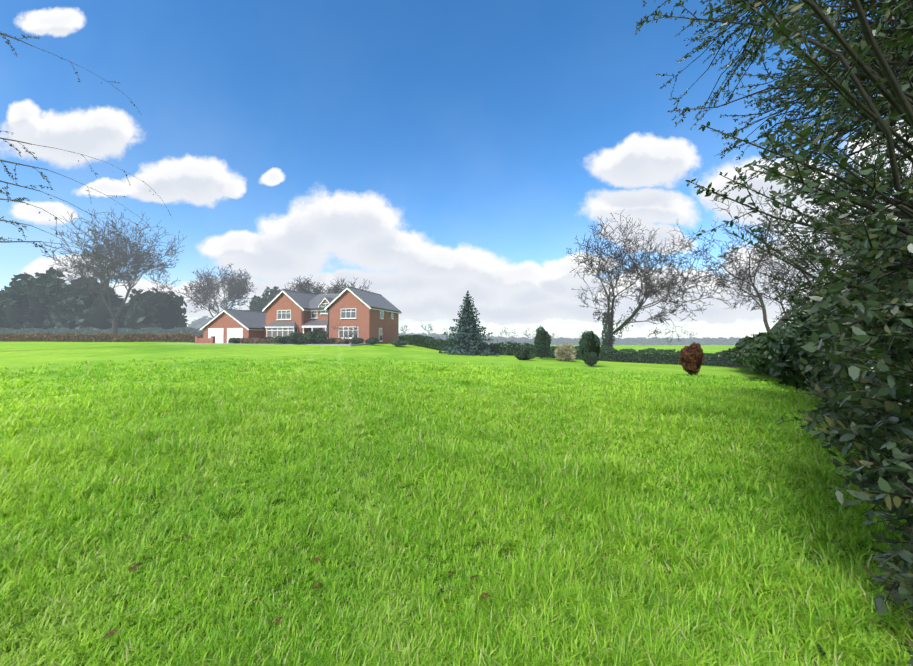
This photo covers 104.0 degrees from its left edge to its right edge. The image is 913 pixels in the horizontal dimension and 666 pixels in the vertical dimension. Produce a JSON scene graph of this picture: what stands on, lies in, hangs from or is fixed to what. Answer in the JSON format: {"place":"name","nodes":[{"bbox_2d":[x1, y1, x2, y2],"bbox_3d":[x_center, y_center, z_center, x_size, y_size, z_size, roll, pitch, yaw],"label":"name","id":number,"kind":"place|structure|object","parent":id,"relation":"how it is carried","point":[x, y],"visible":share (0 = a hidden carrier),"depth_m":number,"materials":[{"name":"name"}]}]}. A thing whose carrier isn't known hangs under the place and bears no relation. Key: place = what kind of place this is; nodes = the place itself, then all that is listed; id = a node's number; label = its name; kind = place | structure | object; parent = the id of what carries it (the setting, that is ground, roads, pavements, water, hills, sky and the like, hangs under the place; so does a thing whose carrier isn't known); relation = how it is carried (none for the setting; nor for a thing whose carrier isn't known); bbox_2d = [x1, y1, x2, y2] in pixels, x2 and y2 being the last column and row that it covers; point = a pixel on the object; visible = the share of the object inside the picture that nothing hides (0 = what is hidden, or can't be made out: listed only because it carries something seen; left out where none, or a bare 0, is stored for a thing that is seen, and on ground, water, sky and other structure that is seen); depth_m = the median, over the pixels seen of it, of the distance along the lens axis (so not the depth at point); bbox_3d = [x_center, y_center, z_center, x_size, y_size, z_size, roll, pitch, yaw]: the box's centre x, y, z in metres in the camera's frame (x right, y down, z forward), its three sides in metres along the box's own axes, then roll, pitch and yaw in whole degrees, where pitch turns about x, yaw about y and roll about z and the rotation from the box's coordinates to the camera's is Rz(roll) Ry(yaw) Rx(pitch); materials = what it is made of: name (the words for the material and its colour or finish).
{"place":"outdoors","nodes":[
{"label":"outdoors","id":0,"kind":"place"},
{"bbox_2d":[194,318,211,328],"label":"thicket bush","id":1,"kind":"object","parent":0,"point":[198,326],"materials":[{"name":"plant"}]},
{"bbox_2d":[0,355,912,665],"bbox_3d":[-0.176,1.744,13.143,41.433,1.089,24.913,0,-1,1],"label":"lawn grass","id":2,"kind":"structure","parent":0,"point":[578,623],"depth_m":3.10,"materials":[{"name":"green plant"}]},
{"bbox_2d":[764,319,825,390],"bbox_3d":[10.182,0.530,8.975,3.870,2.025,2.937,-1,-1,30],"label":"laurel bush","id":3,"kind":"object","parent":2,"relation":"on","point":[790,345],"visible":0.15,"depth_m":9.46,"materials":[{"name":"green plant"}]},
{"bbox_2d":[779,314,824,356],"bbox_3d":[12.278,0.507,10.918,3.542,2.788,3.518,0,-1,1],"label":"laurel bush","id":4,"kind":"object","parent":2,"relation":"on","point":[809,320],"depth_m":11.87,"materials":[{"name":"green plant"}]},
{"bbox_2d":[0,342,912,665],"bbox_3d":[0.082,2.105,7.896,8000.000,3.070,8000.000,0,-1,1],"label":"ground grass","id":5,"kind":"structure","parent":0,"point":[14,356],"depth_m":17.39,"materials":[{"name":"green plant"}]},
{"bbox_2d":[0,288,11,328],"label":"belt tree","id":6,"kind":"object","parent":5,"relation":"on","point":[5,323],"depth_m":80.88,"materials":[{"name":"green plant"}]},
{"bbox_2d":[0,277,33,329],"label":"belt tree","id":7,"kind":"object","parent":5,"relation":"on","point":[13,289],"depth_m":78.61,"materials":[{"name":"green plant"}]},
{"bbox_2d":[0,272,33,327],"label":"belt tree","id":8,"kind":"object","parent":5,"relation":"on","point":[22,276],"depth_m":85.22,"materials":[{"name":"green plant"}]},
{"bbox_2d":[22,267,65,329],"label":"belt tree","id":9,"kind":"object","parent":5,"relation":"on","point":[47,283],"depth_m":79.11,"materials":[{"name":"green plant"}]},
{"bbox_2d":[49,279,98,328],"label":"belt tree","id":10,"kind":"object","parent":5,"relation":"on","point":[57,316],"depth_m":77.86,"materials":[{"name":"green plant"}]},
{"bbox_2d":[65,274,111,292],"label":"belt tree","id":11,"kind":"object","parent":5,"relation":"on","point":[94,275],"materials":[{"name":"green plant"}]},
{"bbox_2d":[0,33,180,319],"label":"branches","id":12,"kind":"object","parent":5,"relation":"on","point":[2,161],"visible":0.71,"depth_m":20.52,"materials":[{"name":"brown wood"}]},
{"bbox_2d":[0,32,179,318],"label":"leaves","id":13,"kind":"object","parent":12,"relation":"attached to","point":[9,173],"visible":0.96,"depth_m":20.64,"materials":[{"name":"green plant"}]},
{"bbox_2d":[0,326,203,334],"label":"hedge","id":14,"kind":"object","parent":5,"relation":"on","point":[91,330],"depth_m":68.31,"materials":[{"name":"plant"}]},
{"bbox_2d":[0,333,203,342],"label":"border hedge","id":15,"kind":"object","parent":5,"relation":"on","point":[45,337],"depth_m":59.56,"materials":[{"name":"brown plant"}]},
{"bbox_2d":[73,299,131,329],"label":"belt tree","id":16,"kind":"object","parent":5,"relation":"on","point":[100,317],"depth_m":75.92,"materials":[{"name":"green plant"}]},
{"bbox_2d":[86,284,123,308],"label":"belt tree","id":17,"kind":"object","parent":5,"relation":"on","point":[114,295],"depth_m":80.96,"materials":[{"name":"green plant"}]},
{"bbox_2d":[37,206,186,333],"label":"bare tree","id":18,"kind":"object","parent":5,"relation":"on","point":[137,261],"visible":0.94,"depth_m":65.28,"materials":[{"name":"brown plant"}]},
{"bbox_2d":[127,288,154,325],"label":"belt tree","id":19,"kind":"object","parent":5,"relation":"on","point":[136,294],"depth_m":79.14,"materials":[{"name":"green plant"}]},
{"bbox_2d":[123,287,188,329],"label":"belt tree","id":20,"kind":"object","parent":5,"relation":"on","point":[132,311],"depth_m":75.91,"materials":[{"name":"green plant"}]},
{"bbox_2d":[187,316,211,328],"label":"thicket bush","id":21,"kind":"object","parent":5,"relation":"on","point":[196,323],"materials":[{"name":"grey plant"}]},
{"bbox_2d":[174,264,255,316],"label":"bare tree","id":22,"kind":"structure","parent":5,"relation":"on","point":[237,292],"depth_m":87.40,"materials":[{"name":"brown plant"}]},
{"bbox_2d":[247,295,267,311],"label":"evergreen tree","id":23,"kind":"object","parent":5,"relation":"on","point":[254,299],"depth_m":81.64,"materials":[{"name":"green plant"}]},
{"bbox_2d":[261,286,280,308],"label":"evergreen tree","id":24,"kind":"object","parent":5,"relation":"on","point":[266,297],"depth_m":79.94,"materials":[{"name":"green plant"}]},
{"bbox_2d":[155,286,401,345],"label":"house","id":25,"kind":"structure","parent":5,"relation":"on","point":[285,312],"depth_m":49.48,"materials":[{"name":"brick"}]},
{"bbox_2d":[228,338,241,342],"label":"garden shrub","id":26,"kind":"object","parent":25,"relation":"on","point":[229,340],"depth_m":47.39,"materials":[{"name":"green plant"}]},
{"bbox_2d":[288,332,310,343],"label":"garden shrub","id":27,"kind":"object","parent":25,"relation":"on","point":[300,339],"depth_m":41.51,"materials":[{"name":"green plant"}]},
{"bbox_2d":[273,336,292,343],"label":"garden shrub","id":28,"kind":"object","parent":5,"relation":"on","point":[282,340],"depth_m":42.38,"materials":[{"name":"green plant"}]},
{"bbox_2d":[239,337,349,343],"bbox_3d":[-20.607,1.072,45.032,15.714,1.149,1.887,0,-1,15],"label":"house border","id":29,"kind":"object","parent":5,"relation":"on","point":[260,340],"depth_m":45.14,"materials":[{"name":"green plant"}]},
{"bbox_2d":[274,275,329,294],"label":"bare tree","id":30,"kind":"object","parent":5,"relation":"on","point":[302,287],"depth_m":81.04,"materials":[{"name":"grey plant"}]},
{"bbox_2d":[306,328,327,343],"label":"garden shrub","id":31,"kind":"object","parent":5,"relation":"on","point":[322,334],"depth_m":41.13,"materials":[{"name":"green plant"}]},
{"bbox_2d":[313,278,371,294],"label":"bare tree","id":32,"kind":"object","parent":5,"relation":"on","point":[336,289],"depth_m":76.50,"materials":[{"name":"grey plant"}]},
{"bbox_2d":[331,322,358,338],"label":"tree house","id":33,"kind":"structure","parent":5,"relation":"on","point":[348,331],"depth_m":44.09,"materials":[{"name":"plant"}]},
{"bbox_2d":[349,337,363,343],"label":"garden shrub","id":34,"kind":"object","parent":5,"relation":"on","point":[355,340],"depth_m":42.96,"materials":[{"name":"green plant"}]},
{"bbox_2d":[365,337,378,344],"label":"garden shrub","id":35,"kind":"object","parent":5,"relation":"on","point":[367,341],"depth_m":42.70,"materials":[{"name":"green plant"}]},
{"bbox_2d":[391,340,408,345],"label":"garden shrub","id":36,"kind":"object","parent":5,"relation":"on","point":[401,343],"depth_m":43.58,"materials":[{"name":"green plant"}]},
{"bbox_2d":[399,325,408,333],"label":"tree","id":37,"kind":"object","parent":5,"relation":"on","point":[404,329],"visible":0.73,"depth_m":150.72,"materials":[{"name":"grey plant"}]},
{"bbox_2d":[420,324,435,334],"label":"tree","id":38,"kind":"object","parent":5,"relation":"on","point":[430,327],"visible":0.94,"depth_m":140.51,"materials":[{"name":"grey plant"}]},
{"bbox_2d":[439,291,498,356],"bbox_3d":[1.162,-0.811,37.512,6.649,7.393,7.054,0,-1,1],"label":"spruce tree","id":39,"kind":"object","parent":5,"relation":"on","point":[485,351],"depth_m":36.67,"materials":[{"name":"green plant"}]},
{"bbox_2d":[404,333,533,344],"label":"hedge","id":40,"kind":"object","parent":5,"relation":"on","point":[498,338],"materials":[{"name":"green plant"}]},
{"bbox_2d":[44,393,907,662],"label":"fallen leaves","id":41,"kind":"object","parent":5,"relation":"on","point":[316,559],"visible":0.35,"depth_m":2.41,"materials":[{"name":"brown plant"}]},
{"bbox_2d":[494,327,517,338],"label":"tree","id":42,"kind":"object","parent":5,"relation":"on","point":[507,332],"visible":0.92,"depth_m":150.16,"materials":[{"name":"grey plant"}]},
{"bbox_2d":[514,350,534,359],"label":"round bush","id":43,"kind":"object","parent":5,"relation":"on","point":[524,352],"depth_m":31.25,"materials":[{"name":"green plant"}]},
{"bbox_2d":[521,325,539,337],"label":"tree","id":44,"kind":"object","parent":5,"relation":"on","point":[525,334],"visible":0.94,"depth_m":158.41,"materials":[{"name":"grey plant"}]},
{"bbox_2d":[534,325,551,357],"bbox_3d":[8.493,0.895,35.273,1.749,3.292,1.808,0,-1,1],"label":"yew tree","id":45,"kind":"object","parent":5,"relation":"on","point":[537,346],"depth_m":34.74,"materials":[{"name":"green plant"}]},
{"bbox_2d":[549,332,558,344],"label":"tree","id":46,"kind":"object","parent":5,"relation":"on","point":[552,338],"visible":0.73,"depth_m":202.74,"materials":[{"name":"grey plant"}]},
{"bbox_2d":[398,334,727,366],"bbox_3d":[8.647,1.898,41.640,39.293,3.737,7.533,0,-1,23],"label":"hedge","id":47,"kind":"object","parent":5,"relation":"on","point":[433,342],"depth_m":38.22,"materials":[{"name":"green plant"}]},
{"bbox_2d":[554,342,576,361],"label":"bush","id":48,"kind":"object","parent":5,"relation":"on","point":[566,351],"visible":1,"depth_m":33.04,"materials":[{"name":"beige plant"}]},
{"bbox_2d":[579,330,600,366],"bbox_3d":[9.972,1.160,26.756,1.741,2.721,1.766,0,-1,1],"label":"yew tree","id":49,"kind":"object","parent":5,"relation":"on","point":[591,355],"depth_m":26.25,"materials":[{"name":"green plant"}]},
{"bbox_2d":[566,211,736,351],"bbox_3d":[19.497,-4.633,40.312,14.679,17.742,19.238,0,-1,1],"label":"ivy tree","id":50,"kind":"object","parent":5,"relation":"on","point":[649,286],"depth_m":37.88,"materials":[{"name":"plant"}]},
{"bbox_2d":[676,330,698,344],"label":"tree","id":51,"kind":"object","parent":5,"relation":"on","point":[687,334],"visible":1,"depth_m":191.58,"materials":[{"name":"grey plant"}]},
{"bbox_2d":[678,342,704,375],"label":"copper shrub","id":52,"kind":"object","parent":5,"relation":"on","point":[688,357],"depth_m":19.35,"materials":[{"name":"brown plant"}]},
{"bbox_2d":[724,341,742,365],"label":"laurel bush","id":53,"kind":"object","parent":5,"relation":"on","point":[731,352],"depth_m":29.49,"materials":[{"name":"green plant"}]},
{"bbox_2d":[722,350,748,367],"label":"beech hedge","id":54,"kind":"object","parent":5,"relation":"on","point":[732,364],"depth_m":36.16,"materials":[{"name":"green plant"}]},
{"bbox_2d":[732,334,762,362],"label":"laurel bush","id":55,"kind":"object","parent":5,"relation":"on","point":[737,353],"depth_m":27.32,"materials":[{"name":"green plant"}]},
{"bbox_2d":[733,332,769,374],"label":"laurel bush","id":56,"kind":"object","parent":5,"relation":"on","point":[743,344],"depth_m":23.06,"materials":[{"name":"green plant"}]},
{"bbox_2d":[743,333,774,373],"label":"laurel bush","id":57,"kind":"object","parent":5,"relation":"on","point":[759,341],"visible":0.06,"depth_m":17.71,"materials":[{"name":"green plant"}]},
{"bbox_2d":[740,326,787,366],"bbox_3d":[18.027,0.955,19.260,3.931,2.898,3.979,0,-1,1],"label":"laurel bush","id":58,"kind":"object","parent":5,"relation":"on","point":[742,355],"depth_m":20.41,"materials":[{"name":"green plant"}]},
{"bbox_2d":[635,0,912,665],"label":"evergreen tree","id":59,"kind":"object","parent":5,"relation":"on","point":[847,301],"depth_m":2.22,"materials":[{"name":"green plant"}]},
{"bbox_2d":[743,321,807,377],"bbox_3d":[15.175,0.763,15.146,4.256,2.665,3.464,0,-1,1],"label":"laurel bush","id":60,"kind":"object","parent":5,"relation":"on","point":[769,340],"depth_m":15.62,"materials":[{"name":"green plant"}]},
{"bbox_2d":[699,201,855,323],"bbox_3d":[32.000,-4.582,32.160,13.095,16.586,16.227,1,-1,-28],"label":"bare tree","id":61,"kind":"object","parent":5,"relation":"on","point":[777,272],"visible":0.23,"depth_m":33.43,"materials":[{"name":"brown plant"}]},
{"bbox_2d":[665,149,912,332],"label":"bare tree","id":62,"kind":"object","parent":5,"relation":"on","point":[722,282],"visible":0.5,"depth_m":28.72,"materials":[{"name":"brown plant"}]},
{"bbox_2d":[768,318,818,379],"bbox_3d":[13.558,0.694,12.751,3.633,2.553,3.805,0,-1,1],"label":"laurel bush","id":63,"kind":"object","parent":5,"relation":"on","point":[777,350],"depth_m":13.90,"materials":[{"name":"green plant"}]},
{"bbox_2d":[776,295,824,329],"bbox_3d":[20.968,0.163,19.825,5.041,4.800,5.037,0,-1,1],"label":"laurel bush","id":64,"kind":"object","parent":5,"relation":"on","point":[795,314],"depth_m":20.49,"materials":[{"name":"green plant"}]},
{"bbox_2d":[805,321,855,408],"bbox_3d":[8.905,0.535,7.172,2.718,2.463,3.166,0,-1,1],"label":"laurel bush","id":65,"kind":"object","parent":5,"relation":"on","point":[816,376],"depth_m":7.66,"materials":[{"name":"green plant"}]},
{"bbox_2d":[0,0,912,338],"label":"sky","id":66,"kind":"structure","parent":0,"point":[429,153],"materials":[{"name":"blue"}]},
{"bbox_2d":[399,332,751,344],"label":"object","id":67,"kind":"object","parent":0,"point":[642,340],"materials":[{"name":"green plant"}]}
]}

